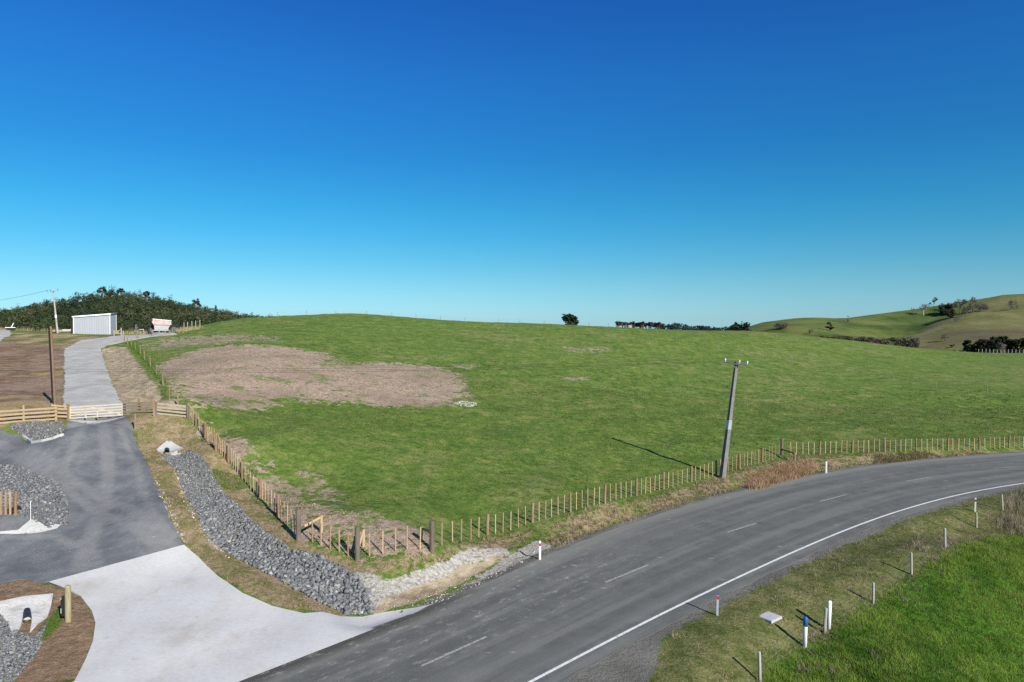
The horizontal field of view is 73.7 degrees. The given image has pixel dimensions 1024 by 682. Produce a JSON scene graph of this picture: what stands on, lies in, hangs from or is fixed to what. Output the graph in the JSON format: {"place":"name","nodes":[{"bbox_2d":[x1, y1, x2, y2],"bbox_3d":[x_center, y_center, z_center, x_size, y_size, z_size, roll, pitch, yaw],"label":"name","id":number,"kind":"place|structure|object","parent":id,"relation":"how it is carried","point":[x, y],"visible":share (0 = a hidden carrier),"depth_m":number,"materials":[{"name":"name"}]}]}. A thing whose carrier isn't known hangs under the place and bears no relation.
{"place":"outdoors","nodes":[
{"label":"outdoors","id":0,"kind":"place"},
{"bbox_2d":[0,329,11,340],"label":"track","id":1,"kind":"structure","parent":0,"point":[5,333],"depth_m":121.04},
{"bbox_2d":[62,333,176,423],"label":"driveway","id":2,"kind":"structure","parent":0,"point":[87,380],"depth_m":74.37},
{"bbox_2d":[0,294,1023,681],"bbox_3d":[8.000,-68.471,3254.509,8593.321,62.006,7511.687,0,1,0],"label":"ground","id":3,"kind":"structure","parent":0,"point":[766,352],"depth_m":61.93,"materials":[{"name":"green plant"}]},
{"bbox_2d":[0,491,17,514],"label":"batten fence","id":4,"kind":"object","parent":3,"relation":"on","point":[15,503],"visible":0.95,"depth_m":37.12,"materials":[{"name":"brown wood"}]},
{"bbox_2d":[0,615,46,681],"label":"rock lining","id":5,"kind":"object","parent":3,"relation":"on","point":[9,643],"visible":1,"depth_m":25.23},
{"bbox_2d":[0,593,52,633],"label":"culvert headwall","id":6,"kind":"object","parent":3,"relation":"on","point":[17,612],"visible":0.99,"depth_m":27.98,"materials":[{"name":"white concrete"}]},
{"bbox_2d":[0,405,56,423],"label":"rail fence","id":7,"kind":"object","parent":3,"relation":"on","point":[23,413],"visible":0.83,"depth_m":53.05,"materials":[{"name":"brown wood"}]},
{"bbox_2d":[0,520,59,533],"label":"concrete slab","id":8,"kind":"structure","parent":3,"relation":"on","point":[30,526],"depth_m":36.34,"materials":[{"name":"grey concrete"}]},
{"bbox_2d":[0,464,69,527],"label":"rock lining","id":9,"kind":"object","parent":3,"relation":"on","point":[48,494],"visible":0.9,"depth_m":40.01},
{"bbox_2d":[7,505,20,514],"bbox_3d":[-27.369,9.298,37.513,0.368,0.374,0.674,0,1,0],"label":"drain pipe","id":10,"kind":"object","parent":9,"relation":"on","point":[18,508],"visible":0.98,"depth_m":37.27,"materials":[{"name":"black plastic"}]},
{"bbox_2d":[8,420,64,440],"bbox_3d":[-34.158,6.808,50.803,8.157,1.127,3.627,1,1,40],"label":"rock lining","id":11,"kind":"object","parent":3,"relation":"on","point":[35,435],"visible":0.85,"depth_m":52.06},
{"bbox_2d":[22,433,63,443],"bbox_3d":[-34.048,6.902,48.715,6.230,1.017,1.224,1,1,32],"label":"concrete edging","id":12,"kind":"object","parent":3,"relation":"on","point":[27,439],"visible":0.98,"depth_m":47.42,"materials":[{"name":"grey concrete"}]},
{"bbox_2d":[48,326,55,406],"bbox_3d":[-38.358,2.380,57.009,0.557,7.216,0.216,0,1,0],"label":"timber pole","id":13,"kind":"object","parent":3,"relation":"on","point":[52,375],"visible":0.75,"depth_m":56.92,"materials":[{"name":"brown wood"}]},
{"bbox_2d":[39,606,64,641],"bbox_3d":[-18.292,11.251,27.280,0.746,0.290,3.102,0,1,-21],"label":"grass patch","id":14,"kind":"object","parent":3,"relation":"on","point":[58,617],"visible":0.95,"depth_m":27.18,"materials":[{"name":"green plant"}]},
{"bbox_2d":[48,289,58,332],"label":"power pole","id":15,"kind":"object","parent":3,"relation":"on","point":[57,331],"visible":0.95,"depth_m":125.82,"materials":[{"name":"white concrete"}]},
{"bbox_2d":[50,403,68,418],"bbox_3d":[-36.419,5.809,54.971,1.266,1.663,0.212,-1,1,-40],"label":"rail fence","id":16,"kind":"object","parent":3,"relation":"on","point":[51,404],"visible":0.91,"depth_m":54.88,"materials":[{"name":"brown wood"}]},
{"bbox_2d":[60,584,71,622],"bbox_3d":[-17.942,10.698,27.466,0.394,1.786,0.225,0,1,0],"label":"timber post","id":17,"kind":"object","parent":3,"relation":"on","point":[65,603],"visible":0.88,"depth_m":27.41,"materials":[{"name":"beige wood"}]},
{"bbox_2d":[0,415,182,582],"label":"gravel yard","id":18,"kind":"structure","parent":3,"relation":"on","point":[115,508],"depth_m":38.77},
{"bbox_2d":[71,313,116,333],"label":"farm shed","id":19,"kind":"structure","parent":3,"relation":"on","point":[106,323],"depth_m":127.21,"materials":[{"name":"white metal"}]},
{"bbox_2d":[67,401,125,419],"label":"farm gate","id":20,"kind":"structure","parent":3,"relation":"on","point":[69,412],"depth_m":55.45,"materials":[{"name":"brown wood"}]},
{"bbox_2d":[96,286,106,294],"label":"tree","id":21,"kind":"object","parent":3,"relation":"on","point":[102,288],"visible":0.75,"depth_m":453.54,"materials":[{"name":"green plant"}]},
{"bbox_2d":[0,325,203,334],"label":"rank grass","id":22,"kind":"structure","parent":3,"relation":"on","point":[189,328],"depth_m":133.18,"materials":[{"name":"plant"}]},
{"bbox_2d":[113,328,121,335],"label":"loading stand","id":23,"kind":"object","parent":3,"relation":"on","point":[114,333],"visible":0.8,"depth_m":126.22,"materials":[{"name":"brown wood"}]},
{"bbox_2d":[134,414,135,429],"bbox_3d":[-28.185,6.175,51.057,0.148,1.496,0.146,0,1,0],"label":"timber post","id":24,"kind":"object","parent":3,"relation":"on","point":[134,421],"visible":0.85,"depth_m":51.00,"materials":[{"name":"brown wood"}]},
{"bbox_2d":[123,398,154,415],"bbox_3d":[-29.838,5.515,54.614,4.058,1.853,0.211,1,1,29],"label":"rail fence","id":25,"kind":"object","parent":3,"relation":"on","point":[138,404],"visible":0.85,"depth_m":54.47,"materials":[{"name":"brown wood"}]},
{"bbox_2d":[0,285,279,333],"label":"wood","id":26,"kind":"object","parent":3,"relation":"on","point":[189,310],"visible":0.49,"depth_m":400.83,"materials":[{"name":"green plant"}]},
{"bbox_2d":[142,291,149,296],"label":"tree","id":27,"kind":"object","parent":3,"relation":"on","point":[145,293],"visible":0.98,"depth_m":453.61,"materials":[{"name":"green plant"}]},
{"bbox_2d":[128,341,167,391],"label":"grass patch","id":28,"kind":"object","parent":3,"relation":"on","point":[148,361],"visible":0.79,"depth_m":83.79,"materials":[{"name":"green plant"}]},
{"bbox_2d":[124,330,178,407],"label":"wire fence","id":29,"kind":"object","parent":3,"relation":"on","point":[150,363],"visible":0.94,"depth_m":75.46,"materials":[{"name":"brown wood"}]},
{"bbox_2d":[147,319,178,333],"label":"fertiliser spreader","id":30,"kind":"object","parent":3,"relation":"on","point":[162,325],"visible":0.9,"depth_m":132.48,"materials":[{"name":"white paint"}]},
{"bbox_2d":[157,441,182,454],"bbox_3d":[-24.258,7.788,48.602,1.439,0.832,4.038,-1,1,-39],"label":"culvert headwall","id":31,"kind":"object","parent":3,"relation":"on","point":[166,447],"visible":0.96,"depth_m":49.13,"materials":[{"name":"white concrete"}]},
{"bbox_2d":[155,402,188,418],"bbox_3d":[-26.852,5.611,53.886,2.588,1.622,0.210,0,1,-7],"label":"rail fence","id":32,"kind":"object","parent":3,"relation":"on","point":[186,410],"visible":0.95,"depth_m":53.94,"materials":[{"name":"grey wood"}]},
{"bbox_2d":[155,470,228,557],"bbox_3d":[-18.898,9.455,39.171,2.036,2.529,14.175,-1,1,-35],"label":"pale rubble","id":33,"kind":"object","parent":3,"relation":"on","point":[188,510],"visible":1,"depth_m":37.84,"materials":[{"name":"beige stone"}]},
{"bbox_2d":[192,298,201,307],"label":"tree","id":34,"kind":"object","parent":3,"relation":"on","point":[197,302],"visible":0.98,"depth_m":439.85,"materials":[{"name":"green plant"}]},
{"bbox_2d":[208,468,248,491],"bbox_3d":[-18.016,8.769,43.395,3.025,1.131,1.962,1,2,44],"label":"grass patch","id":35,"kind":"object","parent":3,"relation":"on","point":[228,481],"visible":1,"depth_m":43.31,"materials":[{"name":"green plant"}]},
{"bbox_2d":[48,545,434,681],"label":"concrete apron","id":36,"kind":"object","parent":3,"relation":"on","point":[182,613],"visible":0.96,"depth_m":27.26,"materials":[{"name":"grey concrete"}]},
{"bbox_2d":[187,403,300,540],"bbox_3d":[-18.139,7.680,44.453,1.141,5.164,24.705,-1,1,-38],"label":"batten fence","id":37,"kind":"object","parent":3,"relation":"on","point":[205,432],"visible":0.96,"depth_m":43.51,"materials":[{"name":"brown wood"}]},
{"bbox_2d":[129,411,402,613],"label":"bank grass","id":38,"kind":"structure","parent":3,"relation":"on","point":[201,447],"depth_m":40.80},
{"bbox_2d":[160,451,373,614],"bbox_3d":[-15.576,9.668,37.829,3.365,4.211,25.362,-1,2,-44],"label":"rock lining","id":39,"kind":"object","parent":3,"relation":"on","point":[343,593],"visible":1,"depth_m":34.37,"materials":[{"name":"grey stone"}]},
{"bbox_2d":[160,346,461,556],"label":"soil clods","id":40,"kind":"object","parent":3,"relation":"on","point":[322,399],"visible":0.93,"depth_m":66.82,"materials":[{"name":"brown soil"}]},
{"bbox_2d":[304,515,428,560],"bbox_3d":[-7.233,9.850,33.924,6.692,1.930,2.632,0,1,0],"label":"batten fence","id":41,"kind":"object","parent":3,"relation":"on","point":[359,539],"visible":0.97,"depth_m":33.35,"materials":[{"name":"brown wood"}]},
{"bbox_2d":[283,310,608,326],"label":"wire fence","id":42,"kind":"object","parent":3,"relation":"on","point":[440,317],"visible":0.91,"depth_m":180.89,"materials":[{"name":"wood"}]},
{"bbox_2d":[371,549,537,608],"bbox_3d":[-2.108,11.300,33.046,3.212,0.838,10.546,1,2,44],"label":"chalk rubble","id":43,"kind":"object","parent":3,"relation":"on","point":[461,585],"visible":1,"depth_m":31.93,"materials":[{"name":"white stone"}]},
{"bbox_2d":[454,401,475,406],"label":"pale rubble","id":44,"kind":"object","parent":3,"relation":"on","point":[466,403],"visible":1,"depth_m":73.58,"materials":[{"name":"beige stone"}]},
{"bbox_2d":[13,335,1023,542],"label":"pasture clumps","id":45,"kind":"object","parent":3,"relation":"on","point":[727,385],"visible":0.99,"depth_m":84.09,"materials":[{"name":"green plant"}]},
{"bbox_2d":[539,541,540,559],"bbox_3d":[1.449,10.923,35.309,0.108,1.180,0.053,0,1,2],"label":"marker post","id":46,"kind":"object","parent":3,"relation":"on","point":[539,550],"visible":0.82,"depth_m":35.28,"materials":[{"name":"white plastic"}]},
{"bbox_2d":[561,313,578,324],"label":"tree","id":47,"kind":"object","parent":3,"relation":"on","point":[569,318],"visible":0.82,"depth_m":190.94,"materials":[{"name":"green plant"}]},
{"bbox_2d":[429,438,782,553],"bbox_3d":[9.704,9.890,48.421,40.370,2.604,2.127,-1,2,-44],"label":"batten fence","id":48,"kind":"object","parent":3,"relation":"on","point":[431,536],"visible":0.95,"depth_m":43.11,"materials":[{"name":"brown wood"}]},
{"bbox_2d":[658,322,727,330],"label":"treeline","id":49,"kind":"object","parent":3,"relation":"on","point":[676,326],"visible":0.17,"depth_m":569.56,"materials":[{"name":"green plant"}]},
{"bbox_2d":[406,449,986,571],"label":"verge grass","id":50,"kind":"structure","parent":3,"relation":"on","point":[687,500],"depth_m":46.80,"materials":[{"name":"beige plant"}]},
{"bbox_2d":[716,593,718,615],"bbox_3d":[8.567,11.071,28.442,0.111,1.152,0.056,0,1,17],"label":"marker post","id":51,"kind":"object","parent":3,"relation":"on","point":[717,609],"visible":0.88,"depth_m":28.42,"materials":[{"name":"plastic"}]},
{"bbox_2d":[719,358,747,478],"bbox_3d":[17.111,6.198,52.920,2.162,9.684,0.603,0,1,3],"label":"power pole","id":52,"kind":"object","parent":3,"relation":"on","point":[724,462],"visible":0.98,"depth_m":52.89,"materials":[{"name":"concrete"}]},
{"bbox_2d":[0,358,737,372],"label":"power line","id":53,"kind":"object","parent":52,"relation":"attached to","point":[463,369],"visible":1,"depth_m":53.57,"materials":[{"name":"black metal"}]},
{"bbox_2d":[727,321,750,330],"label":"tree","id":54,"kind":"object","parent":3,"relation":"on","point":[735,326],"visible":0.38,"depth_m":466.33,"materials":[{"name":"green plant"}]},
{"bbox_2d":[760,611,781,623],"bbox_3d":[10.791,11.570,28.598,0.800,0.111,0.660,-1,1,-38],"label":"meter lid","id":55,"kind":"object","parent":3,"relation":"on","point":[769,617],"visible":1,"depth_m":28.46,"materials":[{"name":"concrete"}]},
{"bbox_2d":[774,322,789,328],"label":"tree","id":56,"kind":"object","parent":3,"relation":"on","point":[783,325],"visible":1,"depth_m":463.81,"materials":[{"name":"grey plant"}]},
{"bbox_2d":[745,458,819,489],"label":"dry reeds","id":57,"kind":"object","parent":3,"relation":"on","point":[793,469],"visible":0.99,"depth_m":54.93,"materials":[{"name":"brown plant"}]},
{"bbox_2d":[802,616,807,647],"bbox_3d":[11.672,11.678,27.185,0.208,1.398,0.178,0,1,0],"label":"bollard","id":58,"kind":"object","parent":3,"relation":"on","point":[805,626],"visible":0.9,"depth_m":27.12,"materials":[{"name":"white plastic"}]},
{"bbox_2d":[827,600,831,629],"bbox_3d":[13.158,11.470,28.340,0.218,1.386,0.170,0,1,0],"label":"bollard","id":59,"kind":"object","parent":3,"relation":"on","point":[829,606],"visible":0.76,"depth_m":28.27,"materials":[{"name":"white plastic"}]},
{"bbox_2d":[825,322,834,329],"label":"tree","id":60,"kind":"object","parent":3,"relation":"on","point":[829,326],"visible":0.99,"depth_m":458.33,"materials":[{"name":"green plant"}]},
{"bbox_2d":[662,333,1023,398],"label":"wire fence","id":61,"kind":"object","parent":3,"relation":"on","point":[827,365],"visible":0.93,"depth_m":140.80,"materials":[{"name":"brown wood"}]},
{"bbox_2d":[820,336,921,347],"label":"gully scrub","id":62,"kind":"object","parent":3,"relation":"on","point":[914,343],"visible":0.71,"depth_m":352.55,"materials":[{"name":"green plant"}]},
{"bbox_2d":[758,494,1003,681],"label":"wire fence","id":63,"kind":"object","parent":3,"relation":"on","point":[873,599],"visible":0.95,"depth_m":30.58,"materials":[{"name":"wood"}]},
{"bbox_2d":[757,504,1014,681],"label":"dead grass","id":64,"kind":"structure","parent":3,"relation":"on","point":[935,558],"depth_m":32.51,"materials":[{"name":"plant"}]},
{"bbox_2d":[754,532,1023,681],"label":"lush grass","id":65,"kind":"structure","parent":3,"relation":"on","point":[1015,554],"depth_m":29.02,"materials":[{"name":"green plant"}]},
{"bbox_2d":[782,435,1023,459],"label":"batten fence","id":66,"kind":"object","parent":3,"relation":"on","point":[884,448],"visible":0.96,"depth_m":63.81,"materials":[{"name":"brown wood"}]},
{"bbox_2d":[873,450,934,463],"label":"weeds","id":67,"kind":"object","parent":3,"relation":"on","point":[893,460],"visible":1,"depth_m":62.15,"materials":[{"name":"brown plant"}]},
{"bbox_2d":[920,304,927,314],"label":"tree","id":68,"kind":"object","parent":3,"relation":"on","point":[923,309],"visible":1,"depth_m":575.10,"materials":[{"name":"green plant"}]},
{"bbox_2d":[938,304,954,314],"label":"tree","id":69,"kind":"object","parent":3,"relation":"on","point":[944,308],"visible":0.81,"depth_m":564.28,"materials":[{"name":"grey plant"}]},
{"bbox_2d":[946,311,954,317],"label":"tree","id":70,"kind":"object","parent":3,"relation":"on","point":[951,314],"visible":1,"depth_m":466.31,"materials":[{"name":"green plant"}]},
{"bbox_2d":[954,298,967,314],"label":"tree","id":71,"kind":"object","parent":3,"relation":"on","point":[961,303],"visible":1,"depth_m":555.87,"materials":[{"name":"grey plant"}]},
{"bbox_2d":[961,304,973,315],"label":"tree","id":72,"kind":"object","parent":3,"relation":"on","point":[968,308],"visible":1,"depth_m":459.63,"materials":[{"name":"green plant"}]},
{"bbox_2d":[969,296,976,311],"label":"tree","id":73,"kind":"object","parent":3,"relation":"on","point":[972,302],"visible":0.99,"depth_m":552.13,"materials":[{"name":"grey plant"}]},
{"bbox_2d":[962,340,990,352],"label":"tree","id":74,"kind":"object","parent":3,"relation":"on","point":[966,345],"visible":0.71,"depth_m":286.51,"materials":[{"name":"green plant"}]},
{"bbox_2d":[972,303,985,311],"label":"tree","id":75,"kind":"object","parent":3,"relation":"on","point":[978,305],"visible":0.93,"depth_m":547.50,"materials":[{"name":"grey plant"}]},
{"bbox_2d":[972,336,1001,352],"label":"tree","id":76,"kind":"object","parent":3,"relation":"on","point":[994,344],"visible":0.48,"depth_m":285.34,"materials":[{"name":"green plant"}]},
{"bbox_2d":[995,342,1005,352],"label":"tree","id":77,"kind":"object","parent":3,"relation":"on","point":[1001,344],"visible":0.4,"depth_m":285.75,"materials":[{"name":"grey plant"}]},
{"bbox_2d":[978,349,1023,352],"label":"wire fence","id":78,"kind":"object","parent":3,"relation":"on","point":[1000,351],"visible":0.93,"depth_m":230.00,"materials":[{"name":"wood"}]},
{"bbox_2d":[1000,339,1014,352],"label":"tree","id":79,"kind":"object","parent":3,"relation":"on","point":[1006,347],"visible":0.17,"depth_m":292.41,"materials":[{"name":"green plant"}]},
{"bbox_2d":[993,484,1023,537],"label":"rank grass","id":80,"kind":"structure","parent":3,"relation":"on","point":[1014,496],"depth_m":44.72,"materials":[{"name":"beige plant"}]},
{"bbox_2d":[998,335,1023,352],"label":"tree","id":81,"kind":"object","parent":3,"relation":"on","point":[1011,345],"visible":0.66,"depth_m":288.91,"materials":[{"name":"green plant"}]},
{"bbox_2d":[1008,299,1018,308],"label":"tree","id":82,"kind":"object","parent":3,"relation":"on","point":[1011,304],"visible":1,"depth_m":510.01,"materials":[{"name":"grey plant"}]},
{"bbox_2d":[0,0,1023,329],"label":"sky","id":83,"kind":"structure","parent":0,"point":[716,163],"materials":[{"name":"blue"}]},
{"bbox_2d":[239,452,1023,681],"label":"road","id":84,"kind":"structure","parent":0,"point":[536,618],"depth_m":32.50,"materials":[{"name":"grey asphalt"}]},
{"bbox_2d":[421,466,1016,665],"bbox_3d":[16.931,11.188,40.868,65.057,0.001,4.624,-1,1,-38],"label":"line","id":85,"kind":"object","parent":84,"relation":"on","point":[605,581],"visible":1,"depth_m":32.23,"materials":[{"name":"paint"}]},
{"bbox_2d":[528,483,1023,681],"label":"edge line","id":86,"kind":"object","parent":84,"relation":"on","point":[597,646],"visible":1,"depth_m":30.55,"materials":[{"name":"paint"}]},
{"bbox_2d":[660,491,1023,681],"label":"roadside grass","id":87,"kind":"structure","parent":0,"point":[872,568],"depth_m":33.01,"materials":[{"name":"green plant"}]}
]}

